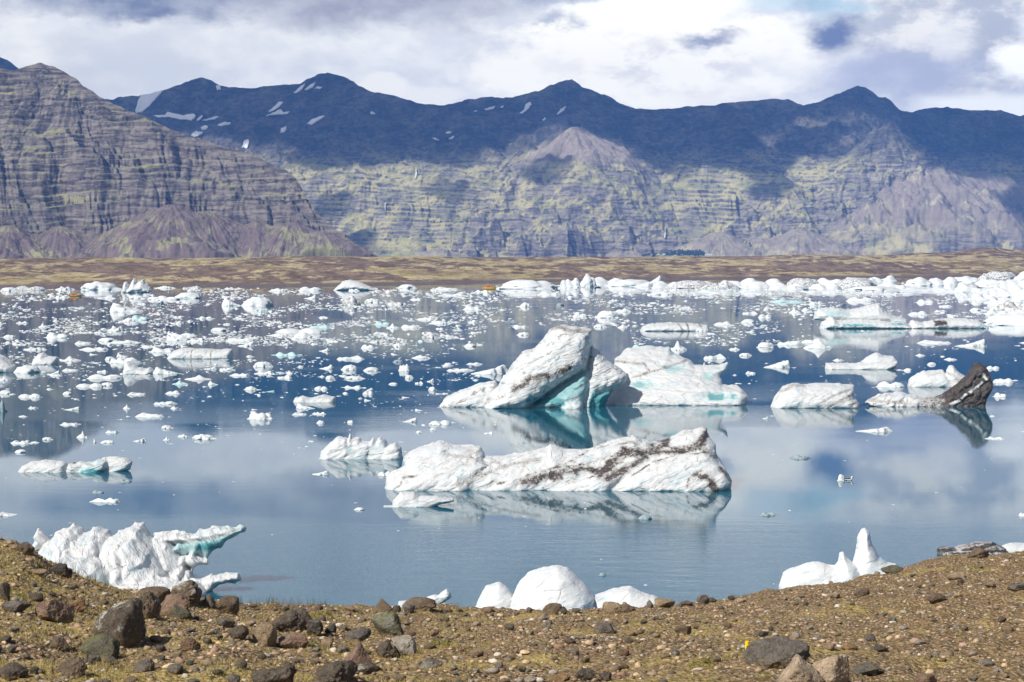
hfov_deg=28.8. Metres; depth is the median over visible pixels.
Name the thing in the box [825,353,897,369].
iceberg
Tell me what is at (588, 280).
ice floe
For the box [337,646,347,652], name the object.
rock
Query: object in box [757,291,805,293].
ice floe
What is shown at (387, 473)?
ice floe
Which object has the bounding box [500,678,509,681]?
rock
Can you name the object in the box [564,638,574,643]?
rock
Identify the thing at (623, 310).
ice floe
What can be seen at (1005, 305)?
ice floe
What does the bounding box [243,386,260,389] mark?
ice floe
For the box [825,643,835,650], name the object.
rock
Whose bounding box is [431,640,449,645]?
moss cushion
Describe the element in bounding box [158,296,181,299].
ice floe
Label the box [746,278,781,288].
ice floe
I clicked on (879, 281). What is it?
ice floe
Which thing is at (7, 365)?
iceberg
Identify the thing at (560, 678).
rock
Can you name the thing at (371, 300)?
ice floe
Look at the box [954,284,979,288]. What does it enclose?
ice floe
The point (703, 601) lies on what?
rock
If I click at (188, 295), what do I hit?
ice floe
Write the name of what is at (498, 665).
rock
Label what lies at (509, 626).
rock
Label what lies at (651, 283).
ice floe
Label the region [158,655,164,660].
rock
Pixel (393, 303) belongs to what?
ice floe
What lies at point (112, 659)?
rock
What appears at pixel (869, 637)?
rock
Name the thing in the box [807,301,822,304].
ice floe
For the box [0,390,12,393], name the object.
ice floe
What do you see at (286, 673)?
rock
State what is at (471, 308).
ice floe
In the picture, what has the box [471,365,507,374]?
ice floe
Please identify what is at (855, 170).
mountain ridge
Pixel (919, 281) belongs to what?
ice floe
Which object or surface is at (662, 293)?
ice floe
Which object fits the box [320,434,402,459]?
iceberg
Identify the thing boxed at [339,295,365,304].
ice floe
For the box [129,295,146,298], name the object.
ice floe
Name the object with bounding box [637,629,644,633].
rock
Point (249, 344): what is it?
ice floe
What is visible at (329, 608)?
rock
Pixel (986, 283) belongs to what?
ice floe
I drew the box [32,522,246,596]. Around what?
iceberg
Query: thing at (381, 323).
ice floe
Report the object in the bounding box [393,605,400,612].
rock
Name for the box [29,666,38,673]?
rock
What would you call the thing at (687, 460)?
iceberg
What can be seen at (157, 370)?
ice floe
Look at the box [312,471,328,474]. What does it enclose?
ice floe
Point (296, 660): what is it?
rock
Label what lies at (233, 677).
rock
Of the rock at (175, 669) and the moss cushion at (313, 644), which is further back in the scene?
the moss cushion at (313, 644)
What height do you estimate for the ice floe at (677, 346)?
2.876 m
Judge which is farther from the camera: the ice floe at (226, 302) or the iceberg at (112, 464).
the ice floe at (226, 302)
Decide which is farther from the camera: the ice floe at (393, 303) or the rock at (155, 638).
the ice floe at (393, 303)
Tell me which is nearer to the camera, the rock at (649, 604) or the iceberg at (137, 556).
the rock at (649, 604)
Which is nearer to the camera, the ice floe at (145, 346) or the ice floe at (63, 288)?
the ice floe at (145, 346)
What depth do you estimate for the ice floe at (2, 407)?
311.88 m
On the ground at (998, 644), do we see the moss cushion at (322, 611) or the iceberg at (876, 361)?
the moss cushion at (322, 611)
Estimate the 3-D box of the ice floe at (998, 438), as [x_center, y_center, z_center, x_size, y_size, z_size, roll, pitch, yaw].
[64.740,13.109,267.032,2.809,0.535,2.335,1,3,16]
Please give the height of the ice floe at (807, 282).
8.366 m
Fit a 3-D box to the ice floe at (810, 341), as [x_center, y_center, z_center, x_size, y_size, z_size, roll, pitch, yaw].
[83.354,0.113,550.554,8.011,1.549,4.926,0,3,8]
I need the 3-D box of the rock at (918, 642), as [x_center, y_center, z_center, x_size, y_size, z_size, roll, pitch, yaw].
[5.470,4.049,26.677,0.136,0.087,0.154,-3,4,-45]
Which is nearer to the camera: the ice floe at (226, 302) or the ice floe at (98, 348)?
the ice floe at (98, 348)
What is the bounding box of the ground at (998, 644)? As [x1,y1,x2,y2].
[0,539,1023,681]
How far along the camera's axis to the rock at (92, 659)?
23.59 m
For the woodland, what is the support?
on the mountain ridge
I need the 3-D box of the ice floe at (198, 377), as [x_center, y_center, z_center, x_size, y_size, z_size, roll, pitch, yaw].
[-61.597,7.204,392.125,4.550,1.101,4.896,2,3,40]
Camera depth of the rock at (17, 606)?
27.40 m
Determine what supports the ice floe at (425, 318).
on the lagoon water
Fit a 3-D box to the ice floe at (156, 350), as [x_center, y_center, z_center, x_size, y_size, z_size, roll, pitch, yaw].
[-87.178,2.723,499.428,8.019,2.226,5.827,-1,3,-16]
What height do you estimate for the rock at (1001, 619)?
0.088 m
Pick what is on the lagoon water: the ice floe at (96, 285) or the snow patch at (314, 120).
the ice floe at (96, 285)
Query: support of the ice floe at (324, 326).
on the lagoon water
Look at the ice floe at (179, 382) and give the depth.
376.58 m
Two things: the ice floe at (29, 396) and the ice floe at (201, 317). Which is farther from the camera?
the ice floe at (201, 317)
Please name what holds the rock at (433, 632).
on the ground at (998, 644)
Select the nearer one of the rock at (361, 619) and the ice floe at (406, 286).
the rock at (361, 619)
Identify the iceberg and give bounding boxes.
[0,354,16,372]
[18,456,131,472]
[32,352,58,364]
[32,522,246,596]
[121,278,153,292]
[123,360,153,373]
[167,348,233,358]
[293,394,335,402]
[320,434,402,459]
[334,280,376,289]
[383,491,453,506]
[385,427,731,491]
[398,589,450,606]
[440,324,627,408]
[475,565,657,609]
[606,345,747,405]
[640,322,709,330]
[770,383,859,407]
[779,528,896,588]
[814,304,910,328]
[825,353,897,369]
[865,362,992,406]
[907,365,964,386]
[909,317,988,328]
[937,541,1006,554]
[1002,542,1023,552]
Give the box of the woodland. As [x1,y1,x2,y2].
[642,249,705,255]
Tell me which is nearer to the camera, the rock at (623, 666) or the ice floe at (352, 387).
the rock at (623, 666)
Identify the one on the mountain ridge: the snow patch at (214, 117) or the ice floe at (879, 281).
the snow patch at (214, 117)
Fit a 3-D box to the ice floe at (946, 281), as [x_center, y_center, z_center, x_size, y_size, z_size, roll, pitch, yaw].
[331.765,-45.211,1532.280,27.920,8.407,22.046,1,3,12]
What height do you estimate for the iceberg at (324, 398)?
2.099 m
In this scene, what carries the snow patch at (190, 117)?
on the mountain ridge
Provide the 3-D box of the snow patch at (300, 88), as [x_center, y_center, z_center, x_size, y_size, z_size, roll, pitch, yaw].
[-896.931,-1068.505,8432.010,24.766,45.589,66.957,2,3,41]
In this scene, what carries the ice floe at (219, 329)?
on the lagoon water
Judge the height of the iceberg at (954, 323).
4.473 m
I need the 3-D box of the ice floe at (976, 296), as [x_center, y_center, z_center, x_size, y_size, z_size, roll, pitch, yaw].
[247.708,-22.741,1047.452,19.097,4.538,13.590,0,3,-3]
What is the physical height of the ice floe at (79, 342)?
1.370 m
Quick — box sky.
[0,0,1023,115]
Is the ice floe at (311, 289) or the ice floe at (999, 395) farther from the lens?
the ice floe at (311, 289)
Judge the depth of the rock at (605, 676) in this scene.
20.84 m
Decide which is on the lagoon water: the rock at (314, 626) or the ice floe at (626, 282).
the ice floe at (626, 282)
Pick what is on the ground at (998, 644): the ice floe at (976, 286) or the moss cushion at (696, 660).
the moss cushion at (696, 660)
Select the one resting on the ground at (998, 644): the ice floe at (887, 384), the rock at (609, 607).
the rock at (609, 607)
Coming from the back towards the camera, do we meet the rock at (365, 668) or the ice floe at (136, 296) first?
the ice floe at (136, 296)
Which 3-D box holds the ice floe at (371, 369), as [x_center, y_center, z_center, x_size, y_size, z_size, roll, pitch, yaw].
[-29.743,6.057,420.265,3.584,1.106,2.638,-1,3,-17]
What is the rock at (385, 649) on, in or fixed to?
on the ground at (998, 644)
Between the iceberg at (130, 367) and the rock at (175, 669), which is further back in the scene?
the iceberg at (130, 367)
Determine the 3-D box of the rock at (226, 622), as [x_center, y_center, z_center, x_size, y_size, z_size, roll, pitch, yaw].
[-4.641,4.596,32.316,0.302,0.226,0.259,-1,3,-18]
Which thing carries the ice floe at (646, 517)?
on the lagoon water
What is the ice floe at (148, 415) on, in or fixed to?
on the lagoon water
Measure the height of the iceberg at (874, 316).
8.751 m
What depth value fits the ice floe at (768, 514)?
189.27 m
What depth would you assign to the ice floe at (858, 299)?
1014.34 m
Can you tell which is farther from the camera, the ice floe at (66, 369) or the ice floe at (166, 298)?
the ice floe at (166, 298)
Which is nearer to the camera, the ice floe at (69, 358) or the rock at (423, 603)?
the rock at (423, 603)
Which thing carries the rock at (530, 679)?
on the ground at (998, 644)
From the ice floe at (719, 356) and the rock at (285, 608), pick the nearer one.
the rock at (285, 608)
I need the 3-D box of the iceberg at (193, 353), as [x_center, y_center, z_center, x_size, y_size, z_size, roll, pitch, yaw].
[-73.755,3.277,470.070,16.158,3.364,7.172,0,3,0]
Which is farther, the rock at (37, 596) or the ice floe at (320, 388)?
the ice floe at (320, 388)
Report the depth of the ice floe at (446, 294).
1140.73 m
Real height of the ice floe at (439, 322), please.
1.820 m
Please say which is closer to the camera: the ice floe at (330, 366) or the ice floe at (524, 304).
the ice floe at (330, 366)
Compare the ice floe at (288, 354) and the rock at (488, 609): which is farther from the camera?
the ice floe at (288, 354)
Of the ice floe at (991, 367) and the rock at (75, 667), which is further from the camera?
the ice floe at (991, 367)
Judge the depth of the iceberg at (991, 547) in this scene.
165.22 m
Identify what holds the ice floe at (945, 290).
on the lagoon water
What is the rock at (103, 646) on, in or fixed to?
on the ground at (998, 644)
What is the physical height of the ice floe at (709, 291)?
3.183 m
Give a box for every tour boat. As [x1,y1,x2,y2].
[68,293,81,296]
[482,286,495,288]
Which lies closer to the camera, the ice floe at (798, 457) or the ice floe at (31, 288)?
the ice floe at (798, 457)
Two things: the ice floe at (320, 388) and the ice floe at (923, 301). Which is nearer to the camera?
the ice floe at (320, 388)
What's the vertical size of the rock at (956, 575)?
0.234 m
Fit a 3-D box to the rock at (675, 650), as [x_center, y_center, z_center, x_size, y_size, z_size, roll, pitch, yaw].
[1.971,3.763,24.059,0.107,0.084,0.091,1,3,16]
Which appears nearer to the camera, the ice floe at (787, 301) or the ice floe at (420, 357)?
the ice floe at (420, 357)
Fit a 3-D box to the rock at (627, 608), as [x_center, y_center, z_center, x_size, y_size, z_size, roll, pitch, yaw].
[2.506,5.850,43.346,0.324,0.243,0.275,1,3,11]
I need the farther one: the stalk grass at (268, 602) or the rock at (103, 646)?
the stalk grass at (268, 602)
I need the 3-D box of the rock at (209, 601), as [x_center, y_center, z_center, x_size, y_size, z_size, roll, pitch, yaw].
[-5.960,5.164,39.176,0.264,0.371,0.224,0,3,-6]
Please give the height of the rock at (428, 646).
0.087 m
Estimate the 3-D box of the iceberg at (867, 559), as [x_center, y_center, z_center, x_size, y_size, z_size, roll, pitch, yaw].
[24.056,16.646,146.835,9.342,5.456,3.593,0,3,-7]
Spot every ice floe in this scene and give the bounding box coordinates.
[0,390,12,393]
[0,399,6,411]
[0,512,18,515]
[1,287,18,290]
[10,440,33,443]
[13,365,40,372]
[15,449,26,452]
[16,286,45,289]
[18,394,41,397]
[23,347,46,349]
[43,332,71,337]
[55,286,74,289]
[60,356,80,360]
[60,422,80,425]
[62,368,78,370]
[75,341,91,343]
[76,383,104,387]
[77,431,87,437]
[79,347,107,349]
[81,281,121,289]
[87,374,122,378]
[90,498,119,502]
[98,295,113,298]
[98,338,115,341]
[100,440,113,442]
[102,382,112,385]
[108,326,126,330]
[109,357,141,362]
[110,303,143,311]
[110,340,141,342]
[118,318,137,321]
[119,479,131,482]
[128,392,146,394]
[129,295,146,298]
[132,315,149,320]
[135,413,163,417]
[141,345,159,347]
[148,296,159,299]
[149,347,173,352]
[150,301,164,304]
[153,367,178,373]
[153,401,177,404]
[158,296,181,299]
[161,425,171,428]
[166,335,188,340]
[166,391,179,393]
[169,333,195,335]
[172,380,187,384]
[175,292,200,297]
[182,286,201,288]
[187,338,205,341]
[187,375,209,379]
[192,434,216,439]
[196,316,214,318]
[211,328,229,330]
[222,296,240,305]
[227,338,253,341]
[230,373,248,375]
[239,342,254,346]
[241,297,273,305]
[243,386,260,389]
[247,411,272,419]
[253,362,272,366]
[254,371,274,373]
[266,333,292,335]
[270,288,289,290]
[276,328,327,332]
[276,352,301,355]
[291,332,319,337]
[296,403,314,408]
[298,287,321,290]
[309,325,329,327]
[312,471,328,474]
[314,386,327,389]
[319,364,333,368]
[338,355,363,359]
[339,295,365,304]
[341,364,356,369]
[341,386,365,387]
[345,376,364,378]
[362,345,373,347]
[363,367,378,370]
[365,298,382,302]
[373,321,391,324]
[378,471,389,475]
[386,301,403,304]
[398,284,415,287]
[398,364,409,370]
[401,325,421,327]
[403,418,416,421]
[413,355,428,358]
[416,317,433,319]
[422,333,440,337]
[429,321,450,323]
[429,420,450,424]
[434,287,457,289]
[438,293,465,295]
[447,369,474,370]
[463,306,482,309]
[464,343,475,346]
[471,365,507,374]
[496,280,559,288]
[516,302,531,306]
[537,291,564,294]
[558,278,580,287]
[573,314,587,316]
[580,274,598,286]
[595,277,622,285]
[595,311,619,317]
[608,279,648,286]
[615,308,631,311]
[633,275,661,286]
[638,515,651,519]
[647,291,673,294]
[651,281,675,287]
[668,280,708,288]
[671,341,686,349]
[696,290,735,292]
[700,280,741,288]
[704,354,725,358]
[714,321,730,324]
[728,278,755,287]
[739,353,751,355]
[741,319,754,322]
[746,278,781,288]
[756,342,773,347]
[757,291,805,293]
[758,314,772,317]
[759,512,775,515]
[763,360,790,367]
[768,283,807,289]
[772,299,802,302]
[777,341,804,344]
[786,278,818,287]
[789,455,809,458]
[801,289,839,292]
[802,339,824,342]
[804,338,831,348]
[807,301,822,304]
[808,283,842,289]
[817,278,840,285]
[836,277,876,287]
[837,474,844,480]
[846,286,900,290]
[847,297,874,301]
[856,427,891,431]
[868,275,897,285]
[876,381,904,387]
[879,293,918,294]
[881,281,916,288]
[902,288,949,291]
[904,277,943,285]
[908,311,927,314]
[914,299,934,302]
[918,340,949,343]
[928,277,958,284]
[937,289,954,292]
[954,276,978,283]
[954,282,986,292]
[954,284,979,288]
[957,339,986,346]
[963,293,997,299]
[975,279,1002,287]
[978,273,994,279]
[982,286,1022,296]
[983,313,1023,325]
[985,308,1009,314]
[985,437,1003,439]
[987,271,1015,279]
[987,298,1009,305]
[987,366,999,368]
[988,300,1023,310]
[990,280,1023,289]
[992,393,1007,396]
[993,378,1013,382]
[1006,309,1023,313]
[1010,289,1023,301]
[1013,271,1023,280]
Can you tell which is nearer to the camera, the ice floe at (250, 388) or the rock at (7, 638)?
the rock at (7, 638)
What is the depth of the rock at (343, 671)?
19.86 m
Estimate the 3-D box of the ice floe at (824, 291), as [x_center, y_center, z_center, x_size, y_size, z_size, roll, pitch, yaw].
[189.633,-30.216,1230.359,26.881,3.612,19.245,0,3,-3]
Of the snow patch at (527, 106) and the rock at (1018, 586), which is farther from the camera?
the snow patch at (527, 106)
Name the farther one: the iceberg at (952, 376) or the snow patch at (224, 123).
the snow patch at (224, 123)
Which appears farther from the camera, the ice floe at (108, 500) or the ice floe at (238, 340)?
the ice floe at (238, 340)
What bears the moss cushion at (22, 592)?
on the ground at (998, 644)
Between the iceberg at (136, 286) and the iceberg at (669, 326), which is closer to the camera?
the iceberg at (669, 326)
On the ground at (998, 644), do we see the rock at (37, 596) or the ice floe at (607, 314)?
the rock at (37, 596)
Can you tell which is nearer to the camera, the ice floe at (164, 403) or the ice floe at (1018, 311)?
the ice floe at (164, 403)
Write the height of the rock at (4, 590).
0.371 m
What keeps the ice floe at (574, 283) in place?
on the lagoon water
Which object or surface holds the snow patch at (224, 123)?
on the mountain ridge
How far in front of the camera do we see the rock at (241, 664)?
23.19 m
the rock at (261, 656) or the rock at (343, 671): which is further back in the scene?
the rock at (261, 656)
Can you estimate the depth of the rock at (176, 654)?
23.91 m
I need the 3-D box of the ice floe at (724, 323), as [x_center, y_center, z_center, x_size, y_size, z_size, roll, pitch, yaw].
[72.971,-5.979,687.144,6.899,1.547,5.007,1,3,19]
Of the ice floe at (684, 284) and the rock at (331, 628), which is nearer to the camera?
the rock at (331, 628)
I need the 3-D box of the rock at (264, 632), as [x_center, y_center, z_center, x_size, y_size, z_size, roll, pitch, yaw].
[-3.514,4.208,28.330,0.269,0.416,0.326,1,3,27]
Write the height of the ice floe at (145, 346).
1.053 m
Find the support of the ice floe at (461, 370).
on the lagoon water
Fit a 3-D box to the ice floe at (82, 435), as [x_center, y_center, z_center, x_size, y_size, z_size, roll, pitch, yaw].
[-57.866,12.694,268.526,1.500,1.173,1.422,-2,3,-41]
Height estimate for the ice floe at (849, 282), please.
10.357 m
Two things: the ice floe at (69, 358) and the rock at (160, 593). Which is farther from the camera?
the ice floe at (69, 358)
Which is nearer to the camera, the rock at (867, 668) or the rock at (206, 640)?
the rock at (867, 668)
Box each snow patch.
[135,90,162,112]
[154,112,195,120]
[191,131,203,136]
[202,116,218,120]
[218,122,230,125]
[242,139,248,148]
[266,109,288,115]
[269,102,282,111]
[294,84,304,92]
[305,82,314,89]
[307,116,324,124]
[520,102,531,113]
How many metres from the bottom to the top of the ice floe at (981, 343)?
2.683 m
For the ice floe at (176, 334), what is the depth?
594.92 m
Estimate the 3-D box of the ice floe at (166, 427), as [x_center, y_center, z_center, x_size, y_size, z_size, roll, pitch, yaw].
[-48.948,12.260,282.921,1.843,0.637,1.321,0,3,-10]
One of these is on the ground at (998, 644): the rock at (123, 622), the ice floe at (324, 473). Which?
the rock at (123, 622)
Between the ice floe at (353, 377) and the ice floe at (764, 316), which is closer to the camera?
the ice floe at (353, 377)
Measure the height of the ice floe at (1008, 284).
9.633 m
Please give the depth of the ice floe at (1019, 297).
1003.68 m
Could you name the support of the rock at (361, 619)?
on the ground at (998, 644)
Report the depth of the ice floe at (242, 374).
402.81 m
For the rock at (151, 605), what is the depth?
32.46 m
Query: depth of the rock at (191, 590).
38.88 m
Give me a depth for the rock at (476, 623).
37.47 m
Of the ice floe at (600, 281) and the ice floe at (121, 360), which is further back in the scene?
the ice floe at (600, 281)
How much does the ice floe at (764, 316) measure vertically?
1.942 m
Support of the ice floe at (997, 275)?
on the lagoon water
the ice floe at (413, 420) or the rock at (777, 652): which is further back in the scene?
the ice floe at (413, 420)
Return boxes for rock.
[0,582,9,600]
[0,635,11,641]
[0,662,28,680]
[1,600,30,612]
[7,645,16,652]
[9,627,19,632]
[15,542,34,554]
[21,652,30,659]
[28,593,43,600]
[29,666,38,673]
[30,569,46,575]
[31,581,36,586]
[34,599,74,623]
[49,635,68,650]
[50,563,68,576]
[55,657,87,677]
[68,584,77,589]
[69,599,85,612]
[80,633,119,660]
[88,655,101,664]
[92,597,145,647]
[98,679,110,681]
[104,656,119,664]
[123,676,137,681]
[133,658,154,672]
[138,591,160,619]
[139,586,170,603]
[149,635,161,642]
[156,644,165,651]
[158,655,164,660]
[160,593,187,616]
[161,629,169,633]
[166,664,183,674]
[171,580,201,607]
[171,605,191,619]
[172,651,181,657]
[181,637,200,650]
[185,660,193,665]
[186,627,195,632]
[187,678,200,681]
[202,594,215,608]
[202,638,211,643]
[206,630,214,634]
[212,669,223,674]
[216,617,235,627]
[216,634,222,638]
[217,595,239,613]
[227,625,248,639]
[227,674,239,681]
[235,660,246,668]
[245,620,255,625]
[250,664,296,681]
[252,621,276,646]
[258,653,265,659]
[272,609,306,631]
[278,633,308,648]
[282,606,289,611]
[292,657,300,662]
[295,608,311,624]
[306,619,322,635]
[310,660,320,665]
[312,648,320,651]
[313,604,320,611]
[313,660,357,681]
[319,615,325,620]
[321,639,332,646]
[325,623,336,633]
[326,606,335,610]
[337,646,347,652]
[343,641,371,664]
[345,626,370,641]
[347,606,354,611]
[355,663,380,673]
[357,617,365,622]
[371,612,403,636]
[373,598,392,613]
[375,639,398,657]
[392,673,405,681]
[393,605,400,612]
[393,635,416,655]
[402,597,435,610]
[403,604,414,612]
[417,657,442,669]
[424,644,435,648]
[429,629,438,635]
[442,617,449,621]
[471,649,483,657]
[473,621,480,625]
[482,606,492,612]
[494,662,503,668]
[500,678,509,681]
[504,624,513,629]
[518,666,525,671]
[525,676,535,681]
[526,607,532,612]
[540,614,548,619]
[543,603,561,613]
[549,674,569,681]
[560,606,567,612]
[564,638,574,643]
[572,608,579,612]
[572,649,578,655]
[575,667,596,680]
[582,657,589,662]
[593,622,614,633]
[598,671,611,680]
[602,601,621,613]
[619,649,628,655]
[620,664,627,668]
[621,604,634,612]
[624,638,632,642]
[628,631,635,635]
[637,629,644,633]
[646,600,652,607]
[652,632,659,637]
[654,598,674,606]
[660,653,669,658]
[670,649,679,654]
[674,625,691,635]
[682,600,692,605]
[696,594,708,603]
[700,599,706,603]
[709,597,716,602]
[713,656,720,661]
[743,636,810,668]
[756,630,768,636]
[777,654,824,681]
[792,631,799,637]
[803,625,812,629]
[812,654,849,681]
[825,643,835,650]
[829,592,839,597]
[841,643,857,649]
[852,663,884,674]
[853,588,869,596]
[864,634,875,641]
[873,644,887,651]
[881,565,902,573]
[888,617,896,622]
[898,625,907,629]
[913,640,926,644]
[914,673,936,681]
[927,593,945,603]
[947,571,964,579]
[953,592,960,596]
[960,625,967,630]
[967,548,988,557]
[968,651,976,656]
[968,675,976,679]
[983,659,994,665]
[984,582,995,587]
[998,616,1005,621]
[1007,582,1023,590]
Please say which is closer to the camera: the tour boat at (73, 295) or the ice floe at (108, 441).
the ice floe at (108, 441)
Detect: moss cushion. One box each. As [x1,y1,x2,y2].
[10,588,27,601]
[307,640,320,647]
[310,610,332,618]
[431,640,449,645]
[689,659,714,669]
[754,673,771,680]
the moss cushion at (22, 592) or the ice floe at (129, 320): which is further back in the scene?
the ice floe at (129, 320)
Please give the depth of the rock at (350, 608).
43.99 m
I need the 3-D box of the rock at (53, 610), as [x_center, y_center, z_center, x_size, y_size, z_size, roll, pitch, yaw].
[-6.374,3.770,27.582,0.575,0.405,0.489,0,3,0]
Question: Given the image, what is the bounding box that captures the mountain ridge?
[105,73,1023,256]
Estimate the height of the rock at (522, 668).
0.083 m
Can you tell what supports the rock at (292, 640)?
on the ground at (998, 644)
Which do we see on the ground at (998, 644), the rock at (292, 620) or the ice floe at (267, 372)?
the rock at (292, 620)
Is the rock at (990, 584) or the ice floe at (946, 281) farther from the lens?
the ice floe at (946, 281)
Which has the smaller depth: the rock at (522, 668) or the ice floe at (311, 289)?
the rock at (522, 668)
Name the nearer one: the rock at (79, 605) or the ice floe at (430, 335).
the rock at (79, 605)
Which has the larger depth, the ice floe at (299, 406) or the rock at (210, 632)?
the ice floe at (299, 406)
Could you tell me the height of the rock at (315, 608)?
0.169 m
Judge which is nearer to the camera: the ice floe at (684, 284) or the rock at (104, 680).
the rock at (104, 680)
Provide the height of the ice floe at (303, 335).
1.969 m
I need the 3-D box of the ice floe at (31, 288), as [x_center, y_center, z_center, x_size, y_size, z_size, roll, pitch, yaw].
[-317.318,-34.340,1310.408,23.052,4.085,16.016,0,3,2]
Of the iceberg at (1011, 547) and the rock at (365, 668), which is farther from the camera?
the iceberg at (1011, 547)
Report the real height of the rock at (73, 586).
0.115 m
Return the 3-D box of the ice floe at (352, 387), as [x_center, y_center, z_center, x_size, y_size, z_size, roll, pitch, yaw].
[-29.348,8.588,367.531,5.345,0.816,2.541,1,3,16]
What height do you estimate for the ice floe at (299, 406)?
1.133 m
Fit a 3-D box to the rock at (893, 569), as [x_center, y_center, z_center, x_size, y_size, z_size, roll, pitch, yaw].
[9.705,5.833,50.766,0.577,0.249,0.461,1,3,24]
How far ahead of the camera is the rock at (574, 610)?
43.01 m
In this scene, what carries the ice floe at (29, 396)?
on the lagoon water
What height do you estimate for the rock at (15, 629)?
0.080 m
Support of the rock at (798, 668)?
on the ground at (998, 644)
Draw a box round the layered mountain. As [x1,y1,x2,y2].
[0,63,378,258]
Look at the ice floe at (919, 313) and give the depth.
795.22 m
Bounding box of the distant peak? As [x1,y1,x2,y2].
[0,57,18,69]
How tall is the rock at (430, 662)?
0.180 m
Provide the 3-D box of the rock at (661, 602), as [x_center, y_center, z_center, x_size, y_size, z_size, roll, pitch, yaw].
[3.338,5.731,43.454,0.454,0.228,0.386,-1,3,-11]
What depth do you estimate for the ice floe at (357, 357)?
464.28 m
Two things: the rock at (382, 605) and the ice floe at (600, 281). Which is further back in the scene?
the ice floe at (600, 281)
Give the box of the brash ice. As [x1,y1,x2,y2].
[0,282,1023,585]
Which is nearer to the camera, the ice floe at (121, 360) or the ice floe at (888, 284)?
the ice floe at (121, 360)
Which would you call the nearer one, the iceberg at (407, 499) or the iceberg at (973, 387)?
the iceberg at (407, 499)
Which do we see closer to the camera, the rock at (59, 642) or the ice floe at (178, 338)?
the rock at (59, 642)
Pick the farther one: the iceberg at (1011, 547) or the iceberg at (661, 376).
the iceberg at (661, 376)
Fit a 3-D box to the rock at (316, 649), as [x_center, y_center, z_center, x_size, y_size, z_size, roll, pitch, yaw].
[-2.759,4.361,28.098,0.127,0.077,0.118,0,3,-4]
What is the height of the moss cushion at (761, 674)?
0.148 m
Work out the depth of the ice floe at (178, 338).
562.90 m
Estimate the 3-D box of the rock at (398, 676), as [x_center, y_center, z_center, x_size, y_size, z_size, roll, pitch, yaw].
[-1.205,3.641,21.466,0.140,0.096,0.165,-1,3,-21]
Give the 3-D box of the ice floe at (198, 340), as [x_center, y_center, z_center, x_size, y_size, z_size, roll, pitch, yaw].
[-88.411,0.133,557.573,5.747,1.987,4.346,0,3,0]
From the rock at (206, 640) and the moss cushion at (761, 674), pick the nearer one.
the moss cushion at (761, 674)
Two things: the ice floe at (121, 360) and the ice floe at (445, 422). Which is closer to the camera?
the ice floe at (445, 422)
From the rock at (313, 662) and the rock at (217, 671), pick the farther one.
the rock at (313, 662)
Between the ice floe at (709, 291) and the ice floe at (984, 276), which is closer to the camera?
the ice floe at (709, 291)
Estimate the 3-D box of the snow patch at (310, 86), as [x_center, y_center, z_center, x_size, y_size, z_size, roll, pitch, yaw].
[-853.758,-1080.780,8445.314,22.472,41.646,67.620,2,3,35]
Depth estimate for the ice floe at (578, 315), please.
771.27 m
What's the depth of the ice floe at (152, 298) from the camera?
1046.91 m
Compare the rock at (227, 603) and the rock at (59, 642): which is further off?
the rock at (227, 603)
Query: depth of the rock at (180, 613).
33.23 m
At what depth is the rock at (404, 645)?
27.49 m
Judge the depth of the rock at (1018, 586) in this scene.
36.43 m
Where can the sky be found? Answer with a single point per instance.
(916, 55)
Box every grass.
[55,555,760,610]
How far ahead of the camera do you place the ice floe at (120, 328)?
634.59 m
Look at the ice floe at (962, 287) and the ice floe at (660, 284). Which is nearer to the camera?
the ice floe at (962, 287)
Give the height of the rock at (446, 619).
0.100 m
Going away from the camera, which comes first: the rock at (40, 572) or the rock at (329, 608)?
the rock at (40, 572)
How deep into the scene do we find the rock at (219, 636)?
26.25 m
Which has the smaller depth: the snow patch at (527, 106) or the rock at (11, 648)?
the rock at (11, 648)
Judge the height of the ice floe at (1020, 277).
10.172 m
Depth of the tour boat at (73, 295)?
1118.14 m
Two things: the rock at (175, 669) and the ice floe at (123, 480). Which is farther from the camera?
the ice floe at (123, 480)
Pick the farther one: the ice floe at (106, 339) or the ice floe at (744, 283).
the ice floe at (744, 283)
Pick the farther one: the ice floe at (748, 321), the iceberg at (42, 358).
the ice floe at (748, 321)
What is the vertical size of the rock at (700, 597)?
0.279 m
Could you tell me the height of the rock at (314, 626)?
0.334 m
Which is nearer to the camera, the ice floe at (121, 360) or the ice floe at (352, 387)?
the ice floe at (352, 387)
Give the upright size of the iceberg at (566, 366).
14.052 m
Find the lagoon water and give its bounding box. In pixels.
[0,277,1023,607]
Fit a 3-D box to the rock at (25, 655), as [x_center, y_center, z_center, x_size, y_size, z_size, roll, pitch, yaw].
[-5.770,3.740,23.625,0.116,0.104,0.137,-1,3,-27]
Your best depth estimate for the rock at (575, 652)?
25.76 m
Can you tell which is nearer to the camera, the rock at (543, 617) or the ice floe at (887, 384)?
the rock at (543, 617)
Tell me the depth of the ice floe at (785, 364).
432.43 m
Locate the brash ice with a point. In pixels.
(352, 310)
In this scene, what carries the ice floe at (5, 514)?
on the lagoon water
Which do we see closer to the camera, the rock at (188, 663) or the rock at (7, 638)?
the rock at (188, 663)
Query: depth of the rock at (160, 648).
24.50 m
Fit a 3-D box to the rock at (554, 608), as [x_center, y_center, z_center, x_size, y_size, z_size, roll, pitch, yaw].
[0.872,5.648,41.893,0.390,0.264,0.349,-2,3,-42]
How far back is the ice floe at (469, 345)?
525.94 m
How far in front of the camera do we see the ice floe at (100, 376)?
394.35 m

